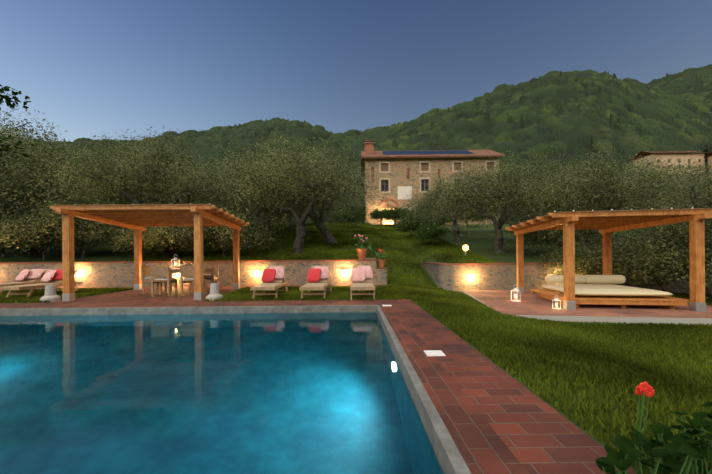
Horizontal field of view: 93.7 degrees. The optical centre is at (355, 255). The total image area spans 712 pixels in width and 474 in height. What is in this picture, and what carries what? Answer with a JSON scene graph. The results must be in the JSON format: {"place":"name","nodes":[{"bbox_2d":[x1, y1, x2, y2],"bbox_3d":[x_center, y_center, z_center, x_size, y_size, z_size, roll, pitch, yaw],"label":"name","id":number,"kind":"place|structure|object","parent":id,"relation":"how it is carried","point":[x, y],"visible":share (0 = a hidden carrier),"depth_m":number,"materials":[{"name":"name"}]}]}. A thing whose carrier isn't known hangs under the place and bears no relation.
{"place":"outdoors","nodes":[
{"label":"outdoors","id":0,"kind":"place"},
{"bbox_2d":[25,117,338,174],"bbox_3d":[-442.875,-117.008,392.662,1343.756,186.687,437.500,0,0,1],"label":"hill","id":1,"kind":"structure","parent":0,"point":[212,140],"depth_m":380.87,"materials":[{"name":"green plant"}]},
{"bbox_2d":[0,186,711,473],"bbox_3d":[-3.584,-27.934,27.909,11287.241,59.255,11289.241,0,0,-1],"label":"ground","id":2,"kind":"structure","parent":0,"point":[483,243],"depth_m":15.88,"materials":[{"name":"green plant"}]},
{"bbox_2d":[0,84,34,162],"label":"tree","id":3,"kind":"object","parent":2,"relation":"on","point":[5,146],"visible":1,"depth_m":6.38,"materials":[{"name":"green plant"}]},
{"bbox_2d":[0,269,51,294],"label":"lounger","id":4,"kind":"object","parent":2,"relation":"on","point":[31,276],"visible":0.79,"depth_m":10.73,"materials":[{"name":"pink fabric"}]},
{"bbox_2d":[0,212,56,257],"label":"tree","id":5,"kind":"object","parent":2,"relation":"on","point":[2,250],"visible":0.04,"depth_m":14.35,"materials":[{"name":"green plant"}]},
{"bbox_2d":[0,122,69,216],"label":"olive tree","id":6,"kind":"object","parent":2,"relation":"on","point":[19,189],"depth_m":17.42,"materials":[{"name":"green plant"}]},
{"bbox_2d":[0,269,82,297],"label":"lounger","id":7,"kind":"object","parent":2,"relation":"on","point":[52,277],"visible":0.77,"depth_m":9.99,"materials":[{"name":"pink fabric"}]},
{"bbox_2d":[0,207,103,259],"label":"tree","id":8,"kind":"object","parent":2,"relation":"on","point":[5,239],"visible":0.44,"depth_m":12.99,"materials":[{"name":"green plant"}]},
{"bbox_2d":[0,101,106,245],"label":"olive tree","id":9,"kind":"object","parent":2,"relation":"on","point":[26,132],"visible":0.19,"depth_m":15.17,"materials":[{"name":"green plant"}]},
{"bbox_2d":[0,123,114,259],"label":"olive tree","id":10,"kind":"object","parent":2,"relation":"on","point":[14,206],"visible":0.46,"depth_m":13.82,"materials":[{"name":"green plant"}]},
{"bbox_2d":[6,191,153,257],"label":"tree","id":11,"kind":"object","parent":2,"relation":"on","point":[80,224],"visible":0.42,"depth_m":13.18,"materials":[{"name":"green plant"}]},
{"bbox_2d":[24,147,140,210],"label":"olive tree","id":12,"kind":"object","parent":2,"relation":"on","point":[73,160],"depth_m":21.86,"materials":[{"name":"green plant"}]},
{"bbox_2d":[0,139,187,250],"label":"olive tree","id":13,"kind":"object","parent":2,"relation":"on","point":[137,197],"visible":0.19,"depth_m":15.15,"materials":[{"name":"green plant"}]},
{"bbox_2d":[5,126,246,253],"bbox_3d":[-9.120,-2.595,14.770,7.625,5.733,7.420,0,0,-32],"label":"olive tree","id":14,"kind":"object","parent":2,"relation":"on","point":[155,169],"visible":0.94,"depth_m":13.08,"materials":[{"name":"green plant"}]},
{"bbox_2d":[78,200,204,253],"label":"tree","id":15,"kind":"object","parent":2,"relation":"on","point":[110,228],"visible":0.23,"depth_m":13.09,"materials":[{"name":"green plant"}]},
{"bbox_2d":[40,203,248,301],"bbox_3d":[-5.769,-0.092,10.037,4.606,2.507,3.406,0,0,-1],"label":"pergola","id":16,"kind":"object","parent":2,"relation":"on","point":[137,218],"visible":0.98,"depth_m":8.73,"materials":[{"name":"brown wood"}]},
{"bbox_2d":[97,131,220,204],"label":"olive tree","id":17,"kind":"object","parent":2,"relation":"on","point":[195,164],"visible":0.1,"depth_m":19.97,"materials":[{"name":"green plant"}]},
{"bbox_2d":[111,226,222,258],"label":"tree","id":18,"kind":"object","parent":2,"relation":"on","point":[152,232],"visible":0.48,"depth_m":12.88,"materials":[{"name":"green plant"}]},
{"bbox_2d":[0,258,387,286],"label":"wall","id":19,"kind":"structure","parent":2,"relation":"on","point":[107,274],"depth_m":12.63,"materials":[{"name":"stone"}]},
{"bbox_2d":[352,234,371,259],"bbox_3d":[0.211,-0.335,12.910,0.723,0.989,0.754,0,0,44],"label":"potted plant","id":20,"kind":"object","parent":19,"relation":"on","point":[361,253],"visible":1,"depth_m":12.80,"materials":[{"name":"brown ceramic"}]},
{"bbox_2d":[373,249,387,266],"bbox_3d":[0.958,0.092,12.902,0.601,0.733,0.495,0,0,43],"label":"pot","id":21,"kind":"object","parent":19,"relation":"on","point":[381,262],"visible":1,"depth_m":12.82,"materials":[{"name":"brown ceramic"}]},
{"bbox_2d":[168,199,287,257],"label":"tree","id":22,"kind":"object","parent":2,"relation":"on","point":[251,234],"visible":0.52,"depth_m":13.55,"materials":[{"name":"green plant"}]},
{"bbox_2d":[0,305,471,473],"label":"pool coping","id":23,"kind":"object","parent":2,"relation":"on","point":[449,456],"visible":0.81,"depth_m":6.58,"materials":[{"name":"grey stone"}]},
{"bbox_2d":[162,143,322,248],"bbox_3d":[-5.703,-2.756,17.509,7.683,5.474,7.048,0,0,-24],"label":"olive tree","id":24,"kind":"object","parent":2,"relation":"on","point":[230,165],"visible":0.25,"depth_m":16.27,"materials":[{"name":"green plant"}]},
{"bbox_2d":[200,144,317,228],"bbox_3d":[-6.070,-3.824,21.046,7.850,6.277,8.168,0,0,3],"label":"olive tree","id":25,"kind":"object","parent":2,"relation":"on","point":[246,169],"visible":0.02,"depth_m":19.78,"materials":[{"name":"green plant"}]},
{"bbox_2d":[232,203,295,231],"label":"grove tree","id":26,"kind":"object","parent":2,"relation":"on","point":[270,219],"depth_m":25.98,"materials":[{"name":"green plant"}]},
{"bbox_2d":[250,266,287,297],"bbox_3d":[-2.386,0.733,9.345,0.700,0.831,1.980,0,0,-3],"label":"lounger","id":27,"kind":"object","parent":2,"relation":"on","point":[270,274],"visible":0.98,"depth_m":9.49,"materials":[{"name":"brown wood"}]},
{"bbox_2d":[259,213,292,223],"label":"bush","id":28,"kind":"object","parent":2,"relation":"on","point":[279,218],"visible":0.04,"depth_m":47.41,"materials":[{"name":"green plant"}]},
{"bbox_2d":[263,206,332,226],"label":"grove tree","id":29,"kind":"object","parent":2,"relation":"on","point":[290,219],"depth_m":31.79,"materials":[{"name":"green plant"}]},
{"bbox_2d":[213,132,393,252],"bbox_3d":[-2.697,-2.559,14.776,7.425,5.469,7.136,0,0,-16],"label":"olive tree","id":30,"kind":"object","parent":2,"relation":"on","point":[281,171],"visible":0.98,"depth_m":13.82,"materials":[{"name":"green plant"}]},
{"bbox_2d":[259,194,352,233],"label":"olive tree","id":31,"kind":"object","parent":2,"relation":"on","point":[308,217],"visible":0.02,"depth_m":25.13,"materials":[{"name":"green plant"}]},
{"bbox_2d":[242,139,383,243],"bbox_3d":[-2.133,-3.294,19.513,7.420,6.055,7.625,0,0,-38],"label":"olive tree","id":32,"kind":"object","parent":2,"relation":"on","point":[327,235],"visible":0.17,"depth_m":18.83,"materials":[{"name":"green plant"}]},
{"bbox_2d":[299,266,331,297],"bbox_3d":[-1.089,0.723,9.258,0.700,0.831,1.980,0,0,1],"label":"lounger","id":33,"kind":"object","parent":2,"relation":"on","point":[317,278],"visible":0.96,"depth_m":9.41,"materials":[{"name":"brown wood"}]},
{"bbox_2d":[0,285,634,473],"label":"brick paving","id":34,"kind":"structure","parent":2,"relation":"on","point":[496,419],"depth_m":2.61,"materials":[{"name":"red brick"}]},
{"bbox_2d":[140,265,166,293],"bbox_3d":[-6.244,0.735,10.317,0.525,0.860,0.500,0,0,-1],"label":"chair","id":35,"kind":"object","parent":34,"relation":"on","point":[145,270],"visible":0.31,"depth_m":10.12,"materials":[{"name":"brown wood"}]},
{"bbox_2d":[150,266,176,296],"bbox_3d":[-5.543,0.730,9.642,0.500,0.860,0.525,0,0,-4],"label":"chair","id":36,"kind":"object","parent":34,"relation":"on","point":[162,271],"visible":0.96,"depth_m":9.42,"materials":[{"name":"brown wood"}]},
{"bbox_2d":[154,268,215,294],"bbox_3d":[-5.251,0.782,10.278,1.500,0.750,0.894,0,0,-1],"label":"dining table","id":37,"kind":"object","parent":34,"relation":"on","point":[206,270],"visible":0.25,"depth_m":10.31,"materials":[{"name":"brown wood"}]},
{"bbox_2d":[171,254,179,268],"bbox_3d":[-5.607,0.186,10.374,0.180,0.447,0.180,0,0,-1],"label":"table lantern","id":38,"kind":"object","parent":37,"relation":"on","point":[175,265],"visible":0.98,"depth_m":10.35,"materials":[{"name":"white paint"}]},
{"bbox_2d":[180,256,204,266],"bbox_3d":[-5.054,0.218,10.300,0.777,0.376,0.380,0,0,-1],"label":"tableware","id":39,"kind":"object","parent":37,"relation":"on","point":[181,263],"visible":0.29,"depth_m":10.31,"materials":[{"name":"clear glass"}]},
{"bbox_2d":[179,266,205,295],"bbox_3d":[-4.746,0.723,9.721,0.500,0.860,0.525,0,0,5],"label":"chair","id":40,"kind":"object","parent":34,"relation":"on","point":[186,271],"visible":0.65,"depth_m":9.50,"materials":[{"name":"brown wood"}]},
{"bbox_2d":[203,264,218,282],"bbox_3d":[-4.859,0.724,10.955,0.500,0.860,0.525,0,0,-1],"label":"chair","id":41,"kind":"object","parent":34,"relation":"on","point":[208,277],"visible":0.4,"depth_m":11.16,"materials":[{"name":"brown wood"}]},
{"bbox_2d":[382,305,445,355],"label":"skimmer lids","id":42,"kind":"object","parent":34,"relation":"on","point":[434,353],"visible":0.86,"depth_m":3.77,"materials":[{"name":"white paint"}]},
{"bbox_2d":[310,210,343,222],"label":"bush","id":43,"kind":"object","parent":2,"relation":"on","point":[329,220],"visible":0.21,"depth_m":47.78,"materials":[{"name":"green plant"}]},
{"bbox_2d":[324,196,365,222],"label":"grove tree","id":44,"kind":"object","parent":2,"relation":"on","point":[353,206],"visible":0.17,"depth_m":45.02,"materials":[{"name":"green plant"}]},
{"bbox_2d":[337,206,369,227],"bbox_3d":[-0.319,-3.287,29.907,3.134,2.322,2.993,0,0,12],"label":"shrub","id":45,"kind":"object","parent":2,"relation":"on","point":[352,219],"visible":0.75,"depth_m":29.31,"materials":[{"name":"green plant"}]},
{"bbox_2d":[350,265,374,299],"bbox_3d":[0.174,0.713,9.168,0.700,0.831,1.980,0,0,1],"label":"lounger","id":46,"kind":"object","parent":2,"relation":"on","point":[361,277],"visible":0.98,"depth_m":9.31,"materials":[{"name":"fabric"}]},
{"bbox_2d":[368,207,389,224],"bbox_3d":[2.687,-4.075,35.871,2.992,2.322,3.134,0,0,44],"label":"shrub","id":47,"kind":"object","parent":2,"relation":"on","point":[377,213],"visible":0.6,"depth_m":35.37,"materials":[{"name":"green plant"}]},
{"bbox_2d":[381,206,407,225],"bbox_3d":[4.156,-3.927,34.378,3.242,2.516,3.395,0,0,19],"label":"shrub","id":48,"kind":"object","parent":2,"relation":"on","point":[393,212],"visible":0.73,"depth_m":33.89,"materials":[{"name":"green plant"}]},
{"bbox_2d":[393,216,424,236],"bbox_3d":[3.795,-1.892,23.526,2.244,1.742,2.350,0,0,-34],"label":"shrub","id":49,"kind":"object","parent":2,"relation":"on","point":[409,227],"visible":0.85,"depth_m":23.06,"materials":[{"name":"green plant"}]},
{"bbox_2d":[397,213,420,223],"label":"shrub","id":50,"kind":"object","parent":2,"relation":"on","point":[407,215],"visible":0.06,"depth_m":28.75,"materials":[{"name":"green plant"}]},
{"bbox_2d":[411,222,447,245],"bbox_3d":[4.271,-1.113,19.042,1.995,1.548,2.089,0,0,-21],"label":"shrub","id":51,"kind":"object","parent":2,"relation":"on","point":[433,232],"visible":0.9,"depth_m":18.60,"materials":[{"name":"green plant"}]},
{"bbox_2d":[418,210,447,227],"bbox_3d":[6.351,-2.771,28.102,2.743,2.129,2.873,0,0,-6],"label":"shrub","id":52,"kind":"object","parent":2,"relation":"on","point":[425,220],"visible":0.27,"depth_m":27.58,"materials":[{"name":"green plant"}]},
{"bbox_2d":[361,140,505,224],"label":"house","id":53,"kind":"structure","parent":2,"relation":"on","point":[401,174],"depth_m":41.89,"materials":[{"name":"stone"}]},
{"bbox_2d":[415,180,489,230],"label":"grove tree","id":54,"kind":"object","parent":2,"relation":"on","point":[453,212],"visible":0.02,"depth_m":26.11,"materials":[{"name":"green plant"}]},
{"bbox_2d":[398,168,508,241],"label":"olive tree","id":55,"kind":"object","parent":2,"relation":"on","point":[425,207],"visible":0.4,"depth_m":20.60,"materials":[{"name":"green plant"}]},
{"bbox_2d":[462,245,468,254],"bbox_3d":[4.989,-0.228,15.201,0.280,0.530,0.280,0,0,-1],"label":"globe lamp","id":56,"kind":"object","parent":2,"relation":"on","point":[465,248],"visible":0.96,"depth_m":15.12,"materials":[{"name":"white glass"}]},
{"bbox_2d":[457,211,482,225],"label":"shrub","id":57,"kind":"object","parent":2,"relation":"on","point":[468,220],"visible":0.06,"depth_m":32.92,"materials":[{"name":"green plant"}]},
{"bbox_2d":[421,151,571,252],"bbox_3d":[6.484,-2.349,15.973,6.683,4.994,6.423,0,0,37],"label":"olive tree","id":58,"kind":"object","parent":2,"relation":"on","point":[481,192],"visible":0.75,"depth_m":15.17,"materials":[{"name":"green plant"}]},
{"bbox_2d":[477,206,538,232],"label":"grove tree","id":59,"kind":"object","parent":2,"relation":"on","point":[511,220],"visible":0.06,"depth_m":27.01,"materials":[{"name":"green plant"}]},
{"bbox_2d":[462,165,570,243],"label":"olive tree","id":60,"kind":"object","parent":2,"relation":"on","point":[518,215],"visible":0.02,"depth_m":19.84,"materials":[{"name":"green plant"}]},
{"bbox_2d":[422,262,689,293],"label":"wall","id":61,"kind":"structure","parent":2,"relation":"on","point":[487,276],"depth_m":12.76,"materials":[{"name":"stone"}]},
{"bbox_2d":[503,198,620,254],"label":"tree","id":62,"kind":"object","parent":2,"relation":"on","point":[546,236],"visible":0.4,"depth_m":14.03,"materials":[{"name":"green plant"}]},
{"bbox_2d":[472,141,667,250],"bbox_3d":[8.639,-2.145,14.357,6.481,5.119,6.307,0,0,-19],"label":"olive tree","id":63,"kind":"object","parent":2,"relation":"on","point":[593,185],"visible":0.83,"depth_m":12.79,"materials":[{"name":"green plant"}]},
{"bbox_2d":[461,290,711,324],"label":"patio","id":64,"kind":"structure","parent":2,"relation":"on","point":[533,305],"depth_m":7.32,"materials":[{"name":"beige stone"}]},
{"bbox_2d":[511,286,520,301],"bbox_3d":[4.306,1.008,9.004,0.180,0.447,0.180,0,0,-1],"label":"lantern","id":65,"kind":"object","parent":64,"relation":"on","point":[515,297],"visible":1,"depth_m":8.99,"materials":[{"name":"white paint"}]},
{"bbox_2d":[552,295,560,308],"bbox_3d":[4.623,1.073,7.696,0.132,0.313,0.132,0,0,-1],"label":"lantern","id":66,"kind":"object","parent":64,"relation":"on","point":[556,304],"visible":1,"depth_m":7.66,"materials":[{"name":"white paint"}]},
{"bbox_2d":[505,207,711,311],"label":"pergola","id":67,"kind":"object","parent":64,"relation":"on","point":[607,222],"visible":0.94,"depth_m":7.55,"materials":[{"name":"brown wood"}]},
{"bbox_2d":[531,289,689,308],"bbox_3d":[6.318,1.101,8.684,2.500,0.230,2.300,0,0,8],"label":"daybed frame","id":68,"kind":"object","parent":64,"relation":"on","point":[668,302],"visible":0.56,"depth_m":7.66,"materials":[{"name":"brown wood"}]},
{"bbox_2d":[542,275,672,295],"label":"daybed cushions","id":69,"kind":"object","parent":68,"relation":"on","point":[599,285],"visible":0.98,"depth_m":8.51,"materials":[{"name":"beige fabric"}]},
{"bbox_2d":[535,157,644,210],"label":"olive tree","id":70,"kind":"object","parent":2,"relation":"on","point":[580,174],"depth_m":20.58,"materials":[{"name":"green plant"}]},
{"bbox_2d":[533,232,654,285],"bbox_3d":[8.796,0.334,12.424,4.128,2.555,4.156,0,0,28],"label":"hedge","id":71,"kind":"object","parent":2,"relation":"on","point":[556,257],"visible":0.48,"depth_m":12.06,"materials":[{"name":"green plant"}]},
{"bbox_2d":[525,153,709,248],"bbox_3d":[10.941,-2.024,14.317,6.915,4.719,6.343,0,0,19],"label":"olive tree","id":72,"kind":"object","parent":2,"relation":"on","point":[635,170],"visible":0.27,"depth_m":12.93,"materials":[{"name":"green plant"}]},
{"bbox_2d":[575,224,711,294],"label":"hedge","id":73,"kind":"object","parent":2,"relation":"on","point":[654,264],"visible":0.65,"depth_m":10.62,"materials":[{"name":"green plant"}]},
{"bbox_2d":[590,158,711,238],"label":"olive tree","id":74,"kind":"object","parent":2,"relation":"on","point":[655,174],"visible":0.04,"depth_m":16.04,"materials":[{"name":"green plant"}]},
{"bbox_2d":[595,381,711,473],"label":"plants","id":75,"kind":"object","parent":2,"relation":"on","point":[692,449],"visible":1,"depth_m":1.52,"materials":[{"name":"green plant"}]},
{"bbox_2d":[614,163,711,261],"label":"olive tree","id":76,"kind":"object","parent":2,"relation":"on","point":[696,199],"visible":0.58,"depth_m":9.54,"materials":[{"name":"green plant"}]},
{"bbox_2d":[616,174,711,293],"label":"olive tree","id":77,"kind":"object","parent":2,"relation":"on","point":[708,288],"visible":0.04,"depth_m":13.35,"materials":[{"name":"green plant"}]},
{"bbox_2d":[622,156,711,208],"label":"olive tree","id":78,"kind":"object","parent":2,"relation":"on","point":[680,168],"visible":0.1,"depth_m":18.38,"materials":[{"name":"green plant"}]},
{"bbox_2d":[630,151,711,178],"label":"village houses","id":79,"kind":"structure","parent":2,"relation":"on","point":[666,156],"depth_m":136.78,"materials":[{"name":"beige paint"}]},
{"bbox_2d":[659,226,711,298],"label":"hedge","id":80,"kind":"object","parent":2,"relation":"on","point":[708,276],"visible":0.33,"depth_m":9.61,"materials":[{"name":"green plant"}]},
{"bbox_2d":[0,0,711,141],"label":"sky","id":81,"kind":"structure","parent":0,"point":[92,67],"materials":[{"name":"blue"}]},
{"bbox_2d":[263,69,711,180],"bbox_3d":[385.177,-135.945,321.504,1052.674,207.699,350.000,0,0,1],"label":"hill","id":82,"kind":"structure","parent":0,"point":[575,113],"depth_m":265.42,"materials":[{"name":"green plant"}]},
{"bbox_2d":[701,148,709,166],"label":"cypress","id":83,"kind":"object","parent":82,"relation":"on","point":[706,150],"visible":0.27,"depth_m":150.83,"materials":[{"name":"green plant"}]},
{"bbox_2d":[641,64,711,102],"bbox_3d":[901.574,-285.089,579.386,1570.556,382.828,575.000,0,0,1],"label":"hill","id":84,"kind":"structure","parent":0,"point":[692,83],"depth_m":569.07,"materials":[{"name":"green plant"}]},
{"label":"pool basin","id":85,"kind":"structure","parent":0,"visible":0},
{"bbox_2d":[0,312,443,473],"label":"pool water","id":86,"kind":"structure","parent":85,"relation":"in","point":[282,393],"depth_m":2.98,"materials":[{"name":"blue liquid"}]}
]}

